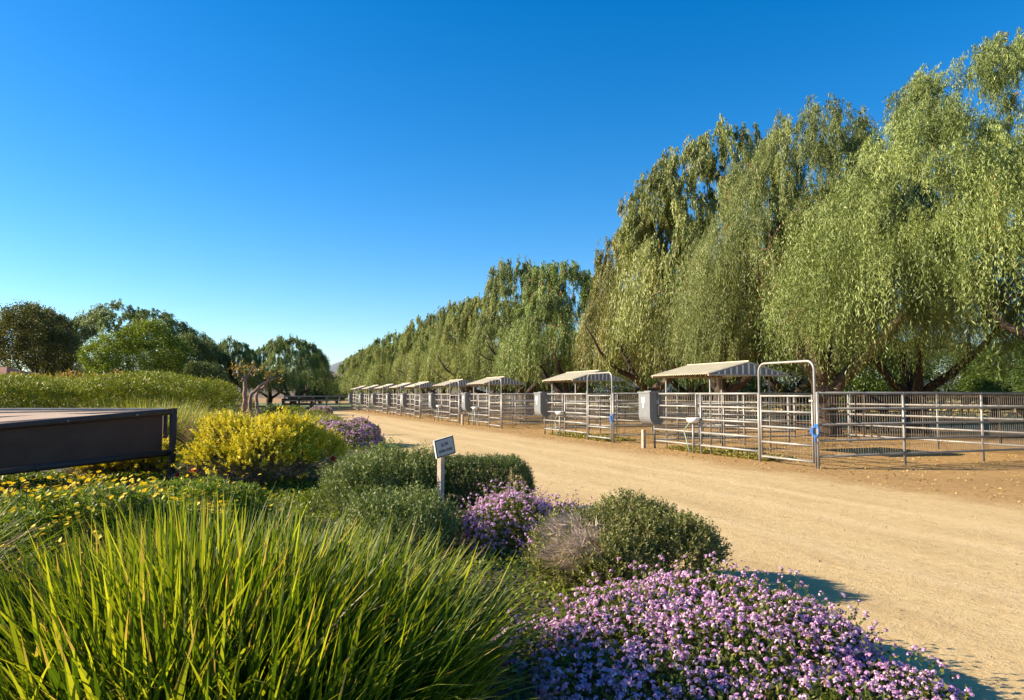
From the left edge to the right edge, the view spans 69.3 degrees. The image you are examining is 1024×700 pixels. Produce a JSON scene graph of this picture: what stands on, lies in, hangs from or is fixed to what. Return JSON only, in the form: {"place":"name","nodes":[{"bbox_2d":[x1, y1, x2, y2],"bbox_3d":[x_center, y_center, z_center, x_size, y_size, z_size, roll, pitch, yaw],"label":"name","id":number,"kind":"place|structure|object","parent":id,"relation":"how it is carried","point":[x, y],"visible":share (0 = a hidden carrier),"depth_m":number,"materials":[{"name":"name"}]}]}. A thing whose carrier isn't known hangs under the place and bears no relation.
{"place":"outdoors","nodes":[
{"label":"outdoors","id":0,"kind":"place"},
{"bbox_2d":[0,367,39,407],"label":"building","id":1,"kind":"structure","parent":0,"point":[4,370],"depth_m":54.70,"materials":[{"name":"beige paint"}]},
{"bbox_2d":[62,403,396,406],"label":"lawn","id":2,"kind":"structure","parent":0,"point":[264,404],"depth_m":106.04,"materials":[{"name":"green plant"}]},
{"bbox_2d":[235,340,301,405],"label":"pepper tree","id":3,"kind":"object","parent":2,"relation":"on","point":[269,399],"visible":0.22,"depth_m":94.25,"materials":[{"name":"green plant"}]},
{"bbox_2d":[295,350,331,406],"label":"broadleaf tree","id":4,"kind":"object","parent":2,"relation":"on","point":[316,392],"visible":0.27,"depth_m":94.91,"materials":[{"name":"green plant"}]},
{"bbox_2d":[335,349,374,403],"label":"pepper tree","id":5,"kind":"object","parent":2,"relation":"on","point":[347,366],"visible":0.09,"depth_m":119.09,"materials":[{"name":"green plant"}]},
{"bbox_2d":[335,353,377,402],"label":"pepper tree","id":6,"kind":"object","parent":2,"relation":"on","point":[341,369],"visible":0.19,"depth_m":129.73,"materials":[{"name":"green plant"}]},
{"bbox_2d":[338,344,410,403],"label":"pepper tree","id":7,"kind":"object","parent":2,"relation":"on","point":[351,375],"visible":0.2,"depth_m":108.82,"materials":[{"name":"green plant"}]},
{"bbox_2d":[352,329,424,400],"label":"pepper tree","id":8,"kind":"object","parent":2,"relation":"on","point":[362,373],"visible":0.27,"depth_m":100.51,"materials":[{"name":"green plant"}]},
{"bbox_2d":[1,441,838,699],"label":"planting bed","id":9,"kind":"object","parent":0,"point":[507,690],"visible":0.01,"depth_m":6.00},
{"bbox_2d":[0,490,76,601],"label":"strap leaf grass","id":10,"kind":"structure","parent":9,"relation":"on","point":[10,549],"depth_m":3.82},
{"bbox_2d":[1,368,134,407],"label":"orange tipped shrub","id":11,"kind":"object","parent":9,"relation":"on","point":[71,374],"visible":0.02,"depth_m":45.70,"materials":[{"name":"green plant"}]},
{"bbox_2d":[0,408,177,476],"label":"metal sided ramp","id":12,"kind":"structure","parent":9,"relation":"on","point":[37,439],"depth_m":11.72,"materials":[{"name":"black metal"}]},
{"bbox_2d":[0,470,234,593],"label":"daisy bush","id":13,"kind":"object","parent":9,"relation":"on","point":[61,505],"visible":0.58,"depth_m":5.87,"materials":[{"name":"green plant"}]},
{"bbox_2d":[63,437,184,481],"bbox_3d":[-7.102,2.003,13.577,2.216,1.018,1.537,0,-3,0],"label":"golden shrub","id":14,"kind":"object","parent":9,"relation":"on","point":[149,465],"visible":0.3,"depth_m":13.22,"materials":[{"name":"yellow plant"}]},
{"bbox_2d":[0,369,255,416],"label":"mounded hedge","id":15,"kind":"object","parent":9,"relation":"on","point":[120,388],"visible":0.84,"depth_m":36.91,"materials":[{"name":"green plant"}]},
{"bbox_2d":[76,396,222,455],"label":"ornamental grass","id":16,"kind":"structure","parent":9,"relation":"on","point":[179,437],"depth_m":18.70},
{"bbox_2d":[0,467,340,529],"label":"ground cover","id":17,"kind":"object","parent":9,"relation":"on","point":[143,477],"visible":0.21,"depth_m":11.68,"materials":[{"name":"green plant"}]},
{"bbox_2d":[0,439,393,502],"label":"ground cover","id":18,"kind":"object","parent":9,"relation":"on","point":[74,477],"visible":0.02,"depth_m":12.29,"materials":[{"name":"green plant"}]},
{"bbox_2d":[114,467,292,535],"bbox_3d":[-3.530,1.707,8.187,2.192,0.775,1.753,0,-3,0],"label":"daisy bush","id":19,"kind":"object","parent":9,"relation":"on","point":[225,489],"visible":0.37,"depth_m":8.19,"materials":[{"name":"green plant"}]},
{"bbox_2d":[168,405,264,451],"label":"ornamental grass","id":20,"kind":"object","parent":9,"relation":"on","point":[187,433],"depth_m":17.21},
{"bbox_2d":[225,357,283,418],"bbox_3d":[-10.077,1.795,29.139,2.451,3.048,0.973,0,-3,0],"label":"pollarded tree","id":21,"kind":"object","parent":9,"relation":"on","point":[256,391],"visible":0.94,"depth_m":29.01,"materials":[{"name":"brown plant"}]},
{"bbox_2d":[163,406,352,494],"bbox_3d":[-4.127,1.662,12.245,3.010,1.496,2.625,0,-3,0],"label":"golden shrub","id":22,"kind":"object","parent":9,"relation":"on","point":[237,454],"visible":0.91,"depth_m":11.75,"materials":[{"name":"yellow plant"}]},
{"bbox_2d":[250,402,286,416],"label":"shrub","id":23,"kind":"object","parent":9,"relation":"on","point":[271,408],"visible":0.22,"depth_m":29.64,"materials":[{"name":"green plant"}]},
{"bbox_2d":[0,483,570,699],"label":"strap leaf grass","id":24,"kind":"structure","parent":9,"relation":"on","point":[284,613],"depth_m":2.79,"materials":[{"name":"plant"}]},
{"bbox_2d":[278,403,328,418],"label":"shrub","id":25,"kind":"object","parent":9,"relation":"on","point":[293,408],"visible":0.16,"depth_m":33.69,"materials":[{"name":"green plant"}]},
{"bbox_2d":[309,405,333,415],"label":"lantana bush","id":26,"kind":"object","parent":9,"relation":"on","point":[327,409],"visible":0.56,"depth_m":49.57,"materials":[{"name":"purple plant"}]},
{"bbox_2d":[326,415,385,447],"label":"lantana bush","id":27,"kind":"object","parent":9,"relation":"on","point":[357,430],"visible":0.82,"depth_m":21.86,"materials":[{"name":"purple plant"}]},
{"bbox_2d":[308,435,457,512],"bbox_3d":[-1.684,1.652,9.852,1.987,1.019,1.799,0,-3,0],"label":"rosemary bush","id":28,"kind":"object","parent":9,"relation":"on","point":[353,474],"visible":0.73,"depth_m":9.44,"materials":[{"name":"green plant"}]},
{"bbox_2d":[334,480,467,556],"bbox_3d":[-1.066,1.619,7.122,1.322,0.756,1.400,0,-3,0],"label":"rosemary bush","id":29,"kind":"object","parent":9,"relation":"on","point":[433,513],"visible":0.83,"depth_m":6.92,"materials":[{"name":"green plant"}]},
{"bbox_2d":[1,496,855,699],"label":"ground cover","id":30,"kind":"object","parent":9,"relation":"on","point":[512,671],"visible":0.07,"depth_m":6.00,"materials":[{"name":"green plant"}]},
{"bbox_2d":[433,435,455,505],"bbox_3d":[-0.869,1.592,9.233,0.116,1.043,0.367,-3,-4,39],"label":"road sign","id":31,"kind":"object","parent":9,"relation":"on","point":[444,446],"visible":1,"depth_m":9.22,"materials":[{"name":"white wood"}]},
{"bbox_2d":[402,452,537,510],"bbox_3d":[-0.574,1.762,9.886,1.838,0.803,1.381,0,-3,0],"label":"clipped hedge","id":32,"kind":"object","parent":9,"relation":"on","point":[469,465],"visible":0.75,"depth_m":9.51,"materials":[{"name":"green plant"}]},
{"bbox_2d":[455,479,592,558],"bbox_3d":[0.198,1.673,7.669,1.569,0.714,1.796,-1,-4,19],"label":"lantana bush","id":33,"kind":"object","parent":9,"relation":"on","point":[487,509],"visible":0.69,"depth_m":7.22,"materials":[{"name":"purple plant"}]},
{"bbox_2d":[521,487,732,591],"bbox_3d":[0.943,1.541,6.019,1.750,0.779,1.454,0,-3,0],"label":"rounded bush","id":34,"kind":"object","parent":9,"relation":"on","point":[558,549],"visible":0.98,"depth_m":5.78,"materials":[{"name":"green plant"}]},
{"bbox_2d":[491,551,973,699],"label":"lantana bush","id":35,"kind":"object","parent":9,"relation":"on","point":[815,629],"visible":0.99,"depth_m":3.71,"materials":[{"name":"purple plant"}]},
{"bbox_2d":[0,0,1023,382],"label":"sky","id":36,"kind":"structure","parent":0,"point":[330,174],"materials":[{"name":"blue"}]},
{"bbox_2d":[54,398,1023,495],"bbox_3d":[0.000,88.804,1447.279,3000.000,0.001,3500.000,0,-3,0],"label":"ground","id":37,"kind":"structure","parent":0,"point":[991,475],"depth_m":21.38,"materials":[{"name":"soil"}]},
{"bbox_2d":[0,299,82,377],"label":"broadleaf tree","id":38,"kind":"object","parent":37,"relation":"on","point":[32,324],"visible":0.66,"depth_m":60.90,"materials":[{"name":"green plant"}]},
{"bbox_2d":[11,302,75,371],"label":"broadleaf tree","id":39,"kind":"object","parent":37,"relation":"on","point":[69,324],"visible":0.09,"depth_m":74.09,"materials":[{"name":"green plant"}]},
{"bbox_2d":[72,315,195,404],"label":"broadleaf tree","id":40,"kind":"object","parent":37,"relation":"on","point":[126,345],"visible":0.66,"depth_m":56.72,"materials":[{"name":"green plant"}]},
{"bbox_2d":[40,298,231,386],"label":"pepper tree","id":41,"kind":"object","parent":37,"relation":"on","point":[92,323],"visible":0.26,"depth_m":76.99,"materials":[{"name":"green plant"}]},
{"bbox_2d":[153,330,221,409],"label":"broadleaf tree","id":42,"kind":"object","parent":37,"relation":"on","point":[196,344],"visible":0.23,"depth_m":71.48,"materials":[{"name":"green plant"}]},
{"bbox_2d":[166,358,227,406],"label":"broadleaf tree","id":43,"kind":"object","parent":37,"relation":"on","point":[199,368],"visible":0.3,"depth_m":62.88,"materials":[{"name":"green plant"}]},
{"bbox_2d":[209,340,237,407],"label":"broadleaf tree","id":44,"kind":"object","parent":37,"relation":"on","point":[225,361],"visible":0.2,"depth_m":85.26,"materials":[{"name":"green plant"}]},
{"bbox_2d":[218,335,267,406],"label":"pepper tree","id":45,"kind":"object","parent":37,"relation":"on","point":[247,355],"visible":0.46,"depth_m":89.01,"materials":[{"name":"green plant"}]},
{"bbox_2d":[250,333,340,406],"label":"pepper tree","id":46,"kind":"object","parent":37,"relation":"on","point":[305,348],"visible":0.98,"depth_m":82.47,"materials":[{"name":"green plant"}]},
{"bbox_2d":[351,387,427,410],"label":"horse pen","id":47,"kind":"object","parent":37,"relation":"on","point":[358,407],"visible":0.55,"depth_m":73.68,"materials":[{"name":"metal"}]},
{"bbox_2d":[363,337,439,406],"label":"pepper tree","id":48,"kind":"object","parent":37,"relation":"on","point":[388,350],"visible":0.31,"depth_m":91.12,"materials":[{"name":"green plant"}]},
{"bbox_2d":[362,386,445,411],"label":"horse pen","id":49,"kind":"object","parent":37,"relation":"on","point":[368,401],"visible":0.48,"depth_m":67.70,"materials":[{"name":"metal"}]},
{"bbox_2d":[381,314,460,407],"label":"pepper tree","id":50,"kind":"object","parent":37,"relation":"on","point":[405,344],"visible":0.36,"depth_m":83.27,"materials":[{"name":"green plant"}]},
{"bbox_2d":[404,381,437,415],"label":"shade shelter","id":51,"kind":"object","parent":37,"relation":"on","point":[427,384],"visible":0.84,"depth_m":49.88,"materials":[{"name":"metal"}]},
{"bbox_2d":[375,385,474,413],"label":"horse pen","id":52,"kind":"object","parent":37,"relation":"on","point":[381,398],"visible":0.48,"depth_m":60.67,"materials":[{"name":"metal"}]},
{"bbox_2d":[392,310,491,407],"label":"pepper tree","id":53,"kind":"object","parent":37,"relation":"on","point":[413,372],"visible":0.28,"depth_m":75.44,"materials":[{"name":"green plant"}]},
{"bbox_2d":[390,384,496,415],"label":"horse pen","id":54,"kind":"object","parent":37,"relation":"on","point":[392,407],"visible":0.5,"depth_m":55.87,"materials":[{"name":"metal"}]},
{"bbox_2d":[433,379,480,413],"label":"shade shelter","id":55,"kind":"object","parent":37,"relation":"on","point":[463,383],"visible":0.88,"depth_m":42.84,"materials":[{"name":"metal"}]},
{"bbox_2d":[405,383,524,418],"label":"horse pen","id":56,"kind":"object","parent":37,"relation":"on","point":[411,408],"visible":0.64,"depth_m":50.68,"materials":[{"name":"metal"}]},
{"bbox_2d":[419,296,512,392],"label":"pepper tree","id":57,"kind":"object","parent":37,"relation":"on","point":[436,333],"visible":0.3,"depth_m":67.93,"materials":[{"name":"green plant"}]},
{"bbox_2d":[430,292,549,397],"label":"pepper tree","id":58,"kind":"object","parent":37,"relation":"on","point":[453,369],"visible":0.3,"depth_m":61.60,"materials":[{"name":"green plant"}]},
{"bbox_2d":[467,376,524,426],"bbox_3d":[-0.855,2.575,37.284,2.140,2.446,2.810,1,-4,-21],"label":"shade shelter","id":59,"kind":"object","parent":37,"relation":"on","point":[504,379],"visible":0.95,"depth_m":36.30,"materials":[{"name":"metal"}]},
{"bbox_2d":[434,381,581,423],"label":"horse pen","id":60,"kind":"object","parent":37,"relation":"on","point":[446,410],"visible":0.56,"depth_m":42.24,"materials":[{"name":"metal"}]},
{"bbox_2d":[428,393,439,412],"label":"feed bin","id":61,"kind":"object","parent":60,"relation":"attached to","point":[431,401],"visible":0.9,"depth_m":44.59,"materials":[{"name":"grey plastic"}]},
{"bbox_2d":[459,254,588,414],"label":"pepper tree","id":62,"kind":"object","parent":37,"relation":"on","point":[496,285],"visible":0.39,"depth_m":54.82,"materials":[{"name":"green plant"}]},
{"bbox_2d":[482,362,579,403],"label":"broadleaf tree","id":63,"kind":"object","parent":37,"relation":"on","point":[537,389],"visible":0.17,"depth_m":86.53,"materials":[{"name":"green plant"}]},
{"bbox_2d":[468,378,642,428],"bbox_3d":[2.061,2.651,37.298,7.375,2.297,5.050,1,-4,-21],"label":"horse pen","id":64,"kind":"object","parent":37,"relation":"on","point":[492,410],"visible":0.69,"depth_m":35.65,"materials":[{"name":"metal"}]},
{"bbox_2d":[461,392,474,415],"bbox_3d":[-2.251,2.812,38.437,0.627,1.218,0.670,1,-4,-21],"label":"feed bin","id":65,"kind":"object","parent":64,"relation":"attached to","point":[465,401],"visible":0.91,"depth_m":38.14,"materials":[{"name":"grey plastic"}]},
{"bbox_2d":[489,259,659,414],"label":"pepper tree","id":66,"kind":"object","parent":37,"relation":"on","point":[515,347],"visible":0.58,"depth_m":46.74,"materials":[{"name":"green plant"}]},
{"bbox_2d":[542,370,624,434],"bbox_3d":[2.659,2.018,28.045,2.140,2.446,2.810,1,-4,-21],"label":"shade shelter","id":67,"kind":"object","parent":37,"relation":"on","point":[578,376],"visible":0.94,"depth_m":27.09,"materials":[{"name":"metal"}]},
{"bbox_2d":[566,394,616,432],"bbox_3d":[3.411,2.704,32.485,0.060,1.611,4.860,1,-4,-21],"label":"pipe rail fence","id":68,"kind":"object","parent":37,"relation":"on","point":[585,416],"visible":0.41,"depth_m":32.77,"materials":[{"name":"metal"}]},
{"bbox_2d":[549,432,635,440],"bbox_3d":[2.798,3.128,26.743,1.468,0.321,4.760,1,-4,-21],"label":"hay","id":69,"kind":"object","parent":37,"relation":"on","point":[581,435],"visible":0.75,"depth_m":26.07,"materials":[{"name":"plant"}]},
{"bbox_2d":[570,192,725,423],"bbox_3d":[7.376,-2.415,39.239,8.407,12.856,10.825,-1,-4,19],"label":"pepper tree","id":70,"kind":"object","parent":37,"relation":"on","point":[594,316],"visible":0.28,"depth_m":37.55,"materials":[{"name":"green plant"}]},
{"bbox_2d":[544,372,795,442],"bbox_3d":[5.682,2.077,27.779,7.375,2.297,5.650,1,-4,-21],"label":"horse pen","id":71,"kind":"object","parent":37,"relation":"on","point":[611,401],"visible":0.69,"depth_m":26.01,"materials":[{"name":"metal"}]},
{"bbox_2d":[533,392,551,421],"bbox_3d":[1.263,2.255,29.198,0.627,1.218,0.670,1,-4,-21],"label":"feed bin","id":72,"kind":"object","parent":71,"relation":"attached to","point":[540,404],"visible":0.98,"depth_m":28.92,"materials":[{"name":"grey plastic"}]},
{"bbox_2d":[602,253,784,414],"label":"pepper tree","id":73,"kind":"object","parent":37,"relation":"on","point":[675,384],"visible":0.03,"depth_m":47.69,"materials":[{"name":"green plant"}]},
{"bbox_2d":[388,415,1023,504],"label":"leaf litter","id":74,"kind":"object","parent":37,"relation":"on","point":[998,489],"visible":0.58,"depth_m":18.77,"materials":[{"name":"brown plant"}]},
{"bbox_2d":[652,360,788,453],"bbox_3d":[5.704,1.570,20.604,2.540,2.446,2.810,1,-4,-21],"label":"shade shelter","id":75,"kind":"object","parent":37,"relation":"on","point":[722,370],"visible":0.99,"depth_m":19.78,"materials":[{"name":"metal"}]},
{"bbox_2d":[698,395,745,444],"bbox_3d":[6.703,2.182,23.829,0.060,1.611,2.410,1,-4,-21],"label":"pipe rail fence","id":76,"kind":"object","parent":37,"relation":"on","point":[719,424],"visible":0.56,"depth_m":23.86,"materials":[{"name":"metal"}]},
{"bbox_2d":[600,114,847,429],"bbox_3d":[9.369,-3.372,33.954,10.943,14.181,11.192,0,-3,0],"label":"pepper tree","id":77,"kind":"object","parent":37,"relation":"on","point":[661,178],"visible":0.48,"depth_m":32.17,"materials":[{"name":"green plant"}]},
{"bbox_2d":[665,445,796,460],"bbox_3d":[5.570,2.691,19.423,1.219,0.270,4.397,1,-4,-21],"label":"hay","id":78,"kind":"object","parent":37,"relation":"on","point":[734,453],"visible":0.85,"depth_m":18.98,"materials":[{"name":"plant"}]},
{"bbox_2d":[685,223,903,423],"bbox_3d":[15.039,-1.752,39.906,10.652,11.592,12.299,-2,-4,32],"label":"pepper tree","id":79,"kind":"object","parent":37,"relation":"on","point":[798,389],"visible":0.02,"depth_m":38.34,"materials":[{"name":"green plant"}]},
{"bbox_2d":[650,93,1023,436],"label":"pepper tree","id":80,"kind":"object","parent":37,"relation":"on","point":[751,181],"visible":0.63,"depth_m":26.11,"materials":[{"name":"green plant"}]},
{"bbox_2d":[654,360,1023,468],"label":"horse pen","id":81,"kind":"object","parent":37,"relation":"on","point":[814,414],"visible":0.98,"depth_m":17.24,"materials":[{"name":"metal"}]},
{"bbox_2d":[637,391,664,431],"bbox_3d":[4.121,1.802,21.686,0.627,1.218,0.670,1,-4,-21],"label":"feed bin","id":82,"kind":"object","parent":81,"relation":"attached to","point":[648,407],"visible":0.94,"depth_m":21.43,"materials":[{"name":"grey plastic"}]},
{"bbox_2d":[684,418,699,452],"bbox_3d":[4.734,2.250,19.536,0.320,0.931,0.589,1,-4,-21],"label":"water bowl","id":83,"kind":"object","parent":81,"relation":"attached to","point":[693,420],"visible":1,"depth_m":19.44,"materials":[{"name":"white paint"}]},
{"bbox_2d":[786,395,924,436],"bbox_3d":[13.171,2.578,29.883,0.080,1.550,7.900,1,-4,-21],"label":"brown pipe fence","id":84,"kind":"object","parent":37,"relation":"on","point":[923,418],"visible":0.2,"depth_m":27.86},
{"bbox_2d":[851,394,901,430],"bbox_3d":[15.391,2.581,30.936,2.840,1.605,0.632,0,-3,-7],"label":"horse","id":85,"kind":"object","parent":37,"relation":"on","point":[883,400],"visible":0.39,"depth_m":30.73},
{"bbox_2d":[745,27,1023,401],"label":"pepper tree","id":86,"kind":"object","parent":37,"relation":"on","point":[1000,179],"visible":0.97,"depth_m":18.81,"materials":[{"name":"green plant"}]},
{"bbox_2d":[747,166,1023,432],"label":"pepper tree","id":87,"kind":"object","parent":37,"relation":"on","point":[917,380],"visible":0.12,"depth_m":29.75,"materials":[{"name":"green plant"}]},
{"bbox_2d":[838,397,952,429],"bbox_3d":[17.071,2.799,33.549,7.900,1.550,0.080,1,-4,-21],"label":"brown pipe fence","id":88,"kind":"object","parent":37,"relation":"on","point":[951,411],"visible":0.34,"depth_m":33.76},
{"bbox_2d":[871,397,1018,429],"bbox_3d":[20.613,2.941,35.906,0.080,1.550,7.900,1,-4,-21],"label":"brown pipe fence","id":89,"kind":"object","parent":37,"relation":"on","point":[1016,413],"visible":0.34,"depth_m":34.64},
{"bbox_2d":[926,395,1023,443],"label":"brown pipe fence","id":90,"kind":"object","parent":37,"relation":"on","point":[999,416],"visible":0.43,"depth_m":24.07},
{"bbox_2d":[963,394,1023,430],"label":"horse","id":91,"kind":"object","parent":37,"relation":"on","point":[993,401],"visible":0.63,"depth_m":30.82},
{"bbox_2d":[992,202,1023,394],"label":"pepper tree","id":92,"kind":"object","parent":37,"relation":"on","point":[1020,308],"visible":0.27,"depth_m":25.82,"materials":[{"name":"green plant"}]},
{"bbox_2d":[150,361,956,392],"bbox_3d":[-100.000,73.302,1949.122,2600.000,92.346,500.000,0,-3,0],"label":"hills","id":93,"kind":"structure","parent":0,"point":[334,368],"depth_m":1789.05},
{"bbox_2d":[238,371,949,397],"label":"hills","id":94,"kind":"structure","parent":0,"point":[334,374],"depth_m":339.83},
{"bbox_2d":[171,405,1023,699],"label":"road","id":95,"kind":"structure","parent":0,"point":[959,569],"depth_m":8.39,"materials":[{"name":"soil"}]},
{"bbox_2d":[282,398,315,413],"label":"rail fence","id":96,"kind":"object","parent":95,"relation":"on","point":[299,403],"visible":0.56,"depth_m":58.80,"materials":[{"name":"brown wood"}]},
{"bbox_2d":[284,396,352,408],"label":"rail fence","id":97,"kind":"object","parent":95,"relation":"on","point":[339,403],"visible":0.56,"depth_m":80.40,"materials":[{"name":"brown wood"}]},
{"bbox_2d":[409,435,1023,681],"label":"pebbles","id":98,"kind":"object","parent":95,"relation":"on","point":[766,524],"visible":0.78,"depth_m":10.44,"materials":[{"name":"stone"}]},
{"bbox_2d":[499,405,1023,426],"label":"lawn","id":99,"kind":"structure","parent":0,"point":[855,419],"depth_m":44.45,"materials":[{"name":"green plant"}]},
{"bbox_2d":[563,353,663,405],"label":"broadleaf tree","id":100,"kind":"object","parent":99,"relation":"on","point":[605,388],"visible":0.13,"depth_m":74.05,"materials":[{"name":"green plant"}]},
{"bbox_2d":[644,356,767,405],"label":"broadleaf tree","id":101,"kind":"object","parent":99,"relation":"on","point":[751,388],"visible":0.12,"depth_m":68.18,"materials":[{"name":"green plant"}]},
{"bbox_2d":[746,357,810,406],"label":"broadleaf tree","id":102,"kind":"object","parent":99,"relation":"on","point":[787,385],"visible":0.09,"depth_m":69.49,"materials":[{"name":"green plant"}]},
{"bbox_2d":[585,404,1023,427],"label":"dry grass","id":103,"kind":"structure","parent":99,"relation":"on","point":[1004,415],"depth_m":49.68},
{"bbox_2d":[835,340,934,407],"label":"broadleaf tree","id":104,"kind":"object","parent":99,"relation":"on","point":[885,386],"visible":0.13,"depth_m":59.27,"materials":[{"name":"green plant"}]},
{"bbox_2d":[884,334,1015,404],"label":"broadleaf tree","id":105,"kind":"object","parent":99,"relation":"on","point":[945,387],"visible":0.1,"depth_m":67.08,"materials":[{"name":"green plant"}]},
{"bbox_2d":[946,343,1023,409],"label":"broadleaf tree","id":106,"kind":"object","parent":99,"relation":"on","point":[979,388],"visible":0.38,"depth_m":61.94,"materials":[{"name":"green plant"}]},
{"bbox_2d":[1000,326,1023,394],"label":"broadleaf tree","id":107,"kind":"object","parent":99,"relation":"on","point":[1018,385],"visible":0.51,"depth_m":52.54,"materials":[{"name":"green plant"}]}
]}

